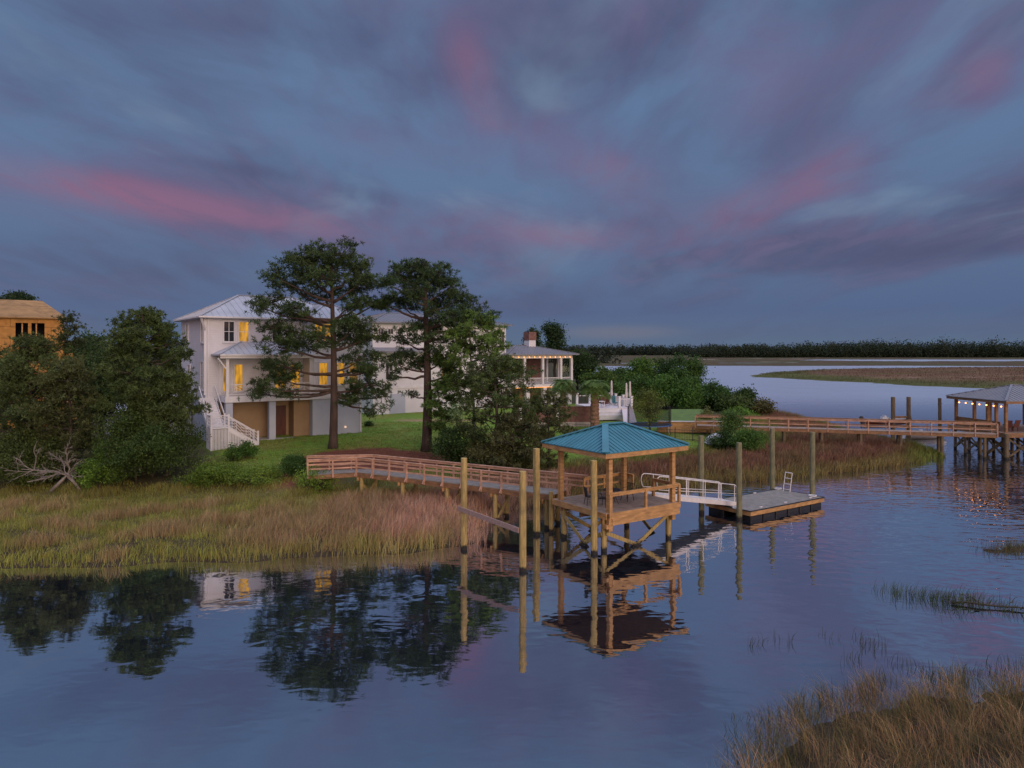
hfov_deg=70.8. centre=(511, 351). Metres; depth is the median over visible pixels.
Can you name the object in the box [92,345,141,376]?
oak tree
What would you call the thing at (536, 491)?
mooring pile
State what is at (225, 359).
white house
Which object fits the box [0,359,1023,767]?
water
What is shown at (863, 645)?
water grass
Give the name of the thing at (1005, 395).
boathouse
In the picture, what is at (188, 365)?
window
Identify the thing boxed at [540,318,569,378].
oak tree
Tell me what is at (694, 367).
riverbank tree
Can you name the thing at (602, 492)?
patio chair
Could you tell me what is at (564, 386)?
palm tree
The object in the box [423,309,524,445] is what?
tree
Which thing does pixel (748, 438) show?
bush
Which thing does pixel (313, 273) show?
pine tree
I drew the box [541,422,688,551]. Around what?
dock pavilion
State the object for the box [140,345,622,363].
forest
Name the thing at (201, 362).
window
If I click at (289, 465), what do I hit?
bush
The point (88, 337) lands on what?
oak tree
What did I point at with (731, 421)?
bush
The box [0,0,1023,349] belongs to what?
sky
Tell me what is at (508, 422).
cedar tree
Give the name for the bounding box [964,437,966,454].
mooring pile
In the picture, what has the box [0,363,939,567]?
ground
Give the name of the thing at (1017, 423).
deck chair
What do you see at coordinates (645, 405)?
sapling
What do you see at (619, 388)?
riverbank tree
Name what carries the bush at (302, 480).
on the ground at (414, 418)
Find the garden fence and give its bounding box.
[540,423,707,440]
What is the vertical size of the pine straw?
1.147 m
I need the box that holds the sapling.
[627,385,668,429]
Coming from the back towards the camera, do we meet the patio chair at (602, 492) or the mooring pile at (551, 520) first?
the mooring pile at (551, 520)
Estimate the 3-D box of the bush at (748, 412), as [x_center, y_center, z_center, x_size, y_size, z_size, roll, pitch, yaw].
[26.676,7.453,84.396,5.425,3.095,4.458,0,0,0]
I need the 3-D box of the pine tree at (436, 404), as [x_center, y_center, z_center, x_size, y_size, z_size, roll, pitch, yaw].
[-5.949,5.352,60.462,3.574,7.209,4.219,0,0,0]
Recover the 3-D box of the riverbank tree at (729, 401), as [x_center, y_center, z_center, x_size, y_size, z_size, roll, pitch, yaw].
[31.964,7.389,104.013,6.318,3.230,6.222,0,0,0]
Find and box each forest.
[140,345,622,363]
[513,342,767,355]
[688,335,1023,357]
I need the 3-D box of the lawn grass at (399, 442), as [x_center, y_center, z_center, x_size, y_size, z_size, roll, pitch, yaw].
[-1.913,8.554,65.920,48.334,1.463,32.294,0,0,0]
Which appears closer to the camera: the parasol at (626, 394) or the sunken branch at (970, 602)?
the sunken branch at (970, 602)
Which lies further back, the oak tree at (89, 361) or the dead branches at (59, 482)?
the oak tree at (89, 361)
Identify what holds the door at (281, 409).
in the white house at (225, 359)
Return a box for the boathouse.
[946,384,1023,457]
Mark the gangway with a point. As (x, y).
(702, 499)
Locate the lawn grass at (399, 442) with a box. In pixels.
[204,421,704,478]
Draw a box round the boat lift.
[863,397,914,441]
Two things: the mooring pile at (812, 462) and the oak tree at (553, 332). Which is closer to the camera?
the mooring pile at (812, 462)
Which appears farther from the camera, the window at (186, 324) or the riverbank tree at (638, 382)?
the riverbank tree at (638, 382)
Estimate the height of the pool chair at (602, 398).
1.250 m
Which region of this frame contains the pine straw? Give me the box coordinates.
[154,431,555,479]
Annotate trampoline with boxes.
[628,406,671,431]
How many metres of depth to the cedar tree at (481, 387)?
56.11 m
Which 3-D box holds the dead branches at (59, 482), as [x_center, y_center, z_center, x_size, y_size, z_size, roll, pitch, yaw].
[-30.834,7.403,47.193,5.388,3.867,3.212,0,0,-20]
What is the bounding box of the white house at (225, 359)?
[168,295,369,450]
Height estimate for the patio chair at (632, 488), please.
0.935 m
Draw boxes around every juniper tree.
[0,331,91,462]
[17,354,102,476]
[49,309,91,355]
[88,306,198,474]
[115,368,212,475]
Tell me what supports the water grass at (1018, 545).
in the water
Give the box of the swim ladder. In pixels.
[783,472,792,490]
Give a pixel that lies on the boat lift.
(908, 410)
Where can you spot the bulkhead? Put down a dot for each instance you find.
(683, 425)
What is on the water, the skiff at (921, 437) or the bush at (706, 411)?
the skiff at (921, 437)
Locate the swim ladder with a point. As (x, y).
(786, 483)
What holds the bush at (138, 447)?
on the ground at (414, 418)
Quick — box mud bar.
[983,546,1023,552]
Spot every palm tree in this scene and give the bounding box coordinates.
[549,379,577,405]
[577,380,612,426]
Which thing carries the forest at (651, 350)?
on the marsh
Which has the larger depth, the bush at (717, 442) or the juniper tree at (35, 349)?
the bush at (717, 442)
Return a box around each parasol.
[610,380,613,404]
[625,383,628,405]
[628,382,630,404]
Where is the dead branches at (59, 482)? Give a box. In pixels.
[2,436,83,491]
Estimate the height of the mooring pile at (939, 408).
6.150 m
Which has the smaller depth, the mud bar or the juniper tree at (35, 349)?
the mud bar
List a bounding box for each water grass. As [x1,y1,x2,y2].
[749,626,1023,728]
[871,579,1023,614]
[968,536,1023,554]
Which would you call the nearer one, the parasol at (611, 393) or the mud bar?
the mud bar
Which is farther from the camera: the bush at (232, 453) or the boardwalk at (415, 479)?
the bush at (232, 453)
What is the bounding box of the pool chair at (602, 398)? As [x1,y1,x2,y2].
[600,396,609,406]
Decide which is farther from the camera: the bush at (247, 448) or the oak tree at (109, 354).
the oak tree at (109, 354)
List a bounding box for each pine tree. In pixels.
[0,289,41,300]
[236,235,395,448]
[369,257,501,451]
[420,374,459,452]
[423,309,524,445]
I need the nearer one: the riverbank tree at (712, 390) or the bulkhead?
the bulkhead
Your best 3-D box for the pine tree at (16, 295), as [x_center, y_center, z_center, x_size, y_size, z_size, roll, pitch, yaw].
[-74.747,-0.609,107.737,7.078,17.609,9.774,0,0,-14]
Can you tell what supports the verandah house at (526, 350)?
on the ground at (414, 418)
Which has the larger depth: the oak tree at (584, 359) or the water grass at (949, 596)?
the oak tree at (584, 359)
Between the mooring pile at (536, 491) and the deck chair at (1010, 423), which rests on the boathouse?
the deck chair at (1010, 423)
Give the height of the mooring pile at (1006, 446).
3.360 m
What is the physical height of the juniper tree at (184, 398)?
8.120 m
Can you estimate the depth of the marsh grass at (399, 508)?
39.63 m
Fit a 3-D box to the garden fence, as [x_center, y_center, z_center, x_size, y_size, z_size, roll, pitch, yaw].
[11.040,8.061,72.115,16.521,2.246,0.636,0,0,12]
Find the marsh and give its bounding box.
[544,353,1023,365]
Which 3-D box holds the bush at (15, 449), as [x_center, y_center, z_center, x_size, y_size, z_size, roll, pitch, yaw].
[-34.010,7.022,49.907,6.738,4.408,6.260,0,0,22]
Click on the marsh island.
(938, 383)
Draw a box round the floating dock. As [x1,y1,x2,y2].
[705,487,824,519]
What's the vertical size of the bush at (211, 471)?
1.965 m
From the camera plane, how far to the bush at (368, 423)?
76.82 m
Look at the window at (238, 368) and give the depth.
66.79 m
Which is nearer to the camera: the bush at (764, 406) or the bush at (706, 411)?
the bush at (706, 411)
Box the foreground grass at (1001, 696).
[707,655,1023,767]
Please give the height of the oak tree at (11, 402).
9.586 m
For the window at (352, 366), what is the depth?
70.62 m
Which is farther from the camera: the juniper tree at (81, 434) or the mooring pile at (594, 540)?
the juniper tree at (81, 434)
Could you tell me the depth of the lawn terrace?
83.72 m
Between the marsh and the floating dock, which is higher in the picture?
the marsh
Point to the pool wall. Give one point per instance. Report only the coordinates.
(583, 416)
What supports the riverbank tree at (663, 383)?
on the ground at (414, 418)
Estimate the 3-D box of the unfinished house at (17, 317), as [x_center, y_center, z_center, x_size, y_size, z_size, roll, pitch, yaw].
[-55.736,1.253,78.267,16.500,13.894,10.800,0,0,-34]
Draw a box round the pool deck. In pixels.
[575,393,636,422]
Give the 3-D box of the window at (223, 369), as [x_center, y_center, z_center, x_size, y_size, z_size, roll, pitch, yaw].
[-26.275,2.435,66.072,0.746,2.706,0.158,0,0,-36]
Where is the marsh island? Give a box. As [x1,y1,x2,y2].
[752,367,1023,388]
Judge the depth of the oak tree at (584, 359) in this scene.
148.60 m
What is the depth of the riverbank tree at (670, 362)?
126.67 m
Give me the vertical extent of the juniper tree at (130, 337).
12.587 m
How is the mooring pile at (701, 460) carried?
in the water
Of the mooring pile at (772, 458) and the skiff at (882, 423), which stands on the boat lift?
the skiff at (882, 423)
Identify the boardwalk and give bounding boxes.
[306,454,588,528]
[695,414,998,458]
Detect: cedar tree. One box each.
[446,351,567,467]
[479,409,554,476]
[513,388,579,470]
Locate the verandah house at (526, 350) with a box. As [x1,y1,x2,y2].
[362,312,579,414]
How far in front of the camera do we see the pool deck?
84.32 m
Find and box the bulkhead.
[657,421,722,432]
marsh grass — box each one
[0,467,574,569]
[467,408,945,507]
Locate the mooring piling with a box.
[457,457,525,571]
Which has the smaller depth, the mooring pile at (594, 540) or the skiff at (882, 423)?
the mooring pile at (594, 540)
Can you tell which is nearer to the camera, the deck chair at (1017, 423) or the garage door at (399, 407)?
the deck chair at (1017, 423)
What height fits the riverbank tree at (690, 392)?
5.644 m
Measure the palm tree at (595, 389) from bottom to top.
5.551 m
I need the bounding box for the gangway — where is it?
[641,473,735,505]
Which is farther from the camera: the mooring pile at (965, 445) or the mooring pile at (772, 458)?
the mooring pile at (965, 445)
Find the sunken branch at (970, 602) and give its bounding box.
[945,594,1023,609]
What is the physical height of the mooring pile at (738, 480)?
5.580 m
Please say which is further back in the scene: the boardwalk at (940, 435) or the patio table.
the boardwalk at (940, 435)
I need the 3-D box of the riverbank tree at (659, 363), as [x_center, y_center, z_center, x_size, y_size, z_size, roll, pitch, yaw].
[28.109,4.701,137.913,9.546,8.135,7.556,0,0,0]
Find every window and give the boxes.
[185,323,188,341]
[187,364,190,382]
[199,320,203,343]
[200,361,203,390]
[221,363,229,392]
[222,320,235,342]
[233,363,243,392]
[237,321,249,342]
[290,365,300,389]
[318,362,327,384]
[337,362,345,385]
[347,362,358,385]
[384,364,392,380]
[387,328,393,334]
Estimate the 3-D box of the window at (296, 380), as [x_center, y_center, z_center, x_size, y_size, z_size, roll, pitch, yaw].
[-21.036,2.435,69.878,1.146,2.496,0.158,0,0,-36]
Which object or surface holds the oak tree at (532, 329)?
on the ground at (414, 418)
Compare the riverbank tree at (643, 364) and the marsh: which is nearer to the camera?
the riverbank tree at (643, 364)
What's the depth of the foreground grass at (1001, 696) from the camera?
18.61 m
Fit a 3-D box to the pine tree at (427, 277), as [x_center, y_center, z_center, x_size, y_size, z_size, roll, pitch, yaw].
[-6.630,0.303,61.271,9.266,17.190,9.112,0,0,-42]
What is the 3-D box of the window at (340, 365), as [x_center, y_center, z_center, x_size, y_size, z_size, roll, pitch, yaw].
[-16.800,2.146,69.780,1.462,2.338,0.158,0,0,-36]
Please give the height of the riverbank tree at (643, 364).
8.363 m
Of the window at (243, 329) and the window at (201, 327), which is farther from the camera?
the window at (243, 329)
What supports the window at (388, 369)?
in the verandah house at (526, 350)
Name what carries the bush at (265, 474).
on the ground at (414, 418)
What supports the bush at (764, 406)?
on the ground at (414, 418)
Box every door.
[276,405,285,434]
[390,394,404,413]
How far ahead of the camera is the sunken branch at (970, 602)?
28.18 m
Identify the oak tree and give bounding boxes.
[0,346,61,440]
[58,327,145,450]
[71,331,106,378]
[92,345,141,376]
[521,325,543,347]
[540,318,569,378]
[562,346,602,389]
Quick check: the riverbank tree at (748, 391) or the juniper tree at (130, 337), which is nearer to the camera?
the juniper tree at (130, 337)
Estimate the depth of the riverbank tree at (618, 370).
133.71 m
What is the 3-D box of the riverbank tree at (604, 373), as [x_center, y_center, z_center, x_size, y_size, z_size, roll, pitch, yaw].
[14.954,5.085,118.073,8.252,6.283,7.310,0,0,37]
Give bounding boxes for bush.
[0,426,73,484]
[0,460,62,489]
[69,437,130,492]
[79,406,211,484]
[164,458,248,487]
[216,463,288,487]
[221,442,244,461]
[236,437,260,458]
[272,452,315,476]
[282,463,340,494]
[362,420,374,426]
[424,417,476,463]
[446,401,465,419]
[459,435,524,469]
[698,405,714,419]
[704,427,736,451]
[712,407,747,436]
[721,404,761,424]
[725,424,769,451]
[748,396,777,414]
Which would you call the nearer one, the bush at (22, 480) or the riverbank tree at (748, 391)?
the bush at (22, 480)
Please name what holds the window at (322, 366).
in the white house at (225, 359)
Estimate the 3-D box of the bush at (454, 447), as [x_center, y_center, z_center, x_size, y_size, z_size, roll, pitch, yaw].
[-4.748,6.998,55.974,3.814,3.981,5.012,0,0,-40]
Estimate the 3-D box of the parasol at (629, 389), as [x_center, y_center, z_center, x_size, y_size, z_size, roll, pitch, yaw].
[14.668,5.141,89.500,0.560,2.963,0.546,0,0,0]
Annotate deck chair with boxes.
[1003,420,1013,431]
[1008,420,1020,431]
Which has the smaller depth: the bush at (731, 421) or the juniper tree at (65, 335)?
the juniper tree at (65, 335)
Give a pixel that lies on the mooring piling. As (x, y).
(465, 511)
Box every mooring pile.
[533,448,539,535]
[549,491,553,532]
[591,460,597,553]
[698,435,703,513]
[736,442,741,519]
[770,428,774,489]
[810,432,814,494]
[938,398,941,430]
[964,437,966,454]
[1004,434,1008,459]
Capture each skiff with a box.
[859,415,911,427]
[902,429,945,438]
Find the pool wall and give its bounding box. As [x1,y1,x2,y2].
[519,406,590,426]
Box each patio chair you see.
[583,486,590,504]
[597,489,605,507]
[620,482,633,501]
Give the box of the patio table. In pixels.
[603,488,620,503]
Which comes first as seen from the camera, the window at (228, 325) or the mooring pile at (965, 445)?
the window at (228, 325)
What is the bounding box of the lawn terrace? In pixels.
[659,409,717,420]
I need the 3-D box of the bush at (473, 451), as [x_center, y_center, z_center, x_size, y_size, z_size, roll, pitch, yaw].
[-1.388,7.712,54.166,5.085,3.088,5.310,0,0,0]
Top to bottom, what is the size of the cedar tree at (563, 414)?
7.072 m
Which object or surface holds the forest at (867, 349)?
on the marsh
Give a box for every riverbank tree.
[577,364,624,390]
[599,377,640,403]
[608,365,626,381]
[619,355,659,382]
[625,370,651,403]
[639,369,685,408]
[650,356,672,378]
[654,352,705,378]
[665,375,711,408]
[670,354,714,387]
[696,378,733,409]
[711,392,754,411]
[730,383,761,407]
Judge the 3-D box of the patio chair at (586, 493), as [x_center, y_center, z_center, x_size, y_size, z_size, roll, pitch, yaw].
[4.072,7.544,37.636,0.556,0.935,0.552,0,0,-13]
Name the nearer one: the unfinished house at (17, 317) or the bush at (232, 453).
the bush at (232, 453)
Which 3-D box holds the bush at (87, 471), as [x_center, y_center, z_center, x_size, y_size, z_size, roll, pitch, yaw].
[-27.791,7.671,48.529,3.915,3.608,3.601,0,0,0]
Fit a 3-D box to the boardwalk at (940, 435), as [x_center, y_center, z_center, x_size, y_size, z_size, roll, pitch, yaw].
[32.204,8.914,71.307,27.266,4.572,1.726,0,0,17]
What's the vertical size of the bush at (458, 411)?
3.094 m
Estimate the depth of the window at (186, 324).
70.89 m
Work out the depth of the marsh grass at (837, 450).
61.07 m
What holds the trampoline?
on the ground at (414, 418)
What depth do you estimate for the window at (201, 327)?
66.21 m
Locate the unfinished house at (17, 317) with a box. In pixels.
[0,299,75,427]
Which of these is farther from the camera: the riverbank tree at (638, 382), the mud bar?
the riverbank tree at (638, 382)
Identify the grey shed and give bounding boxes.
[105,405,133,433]

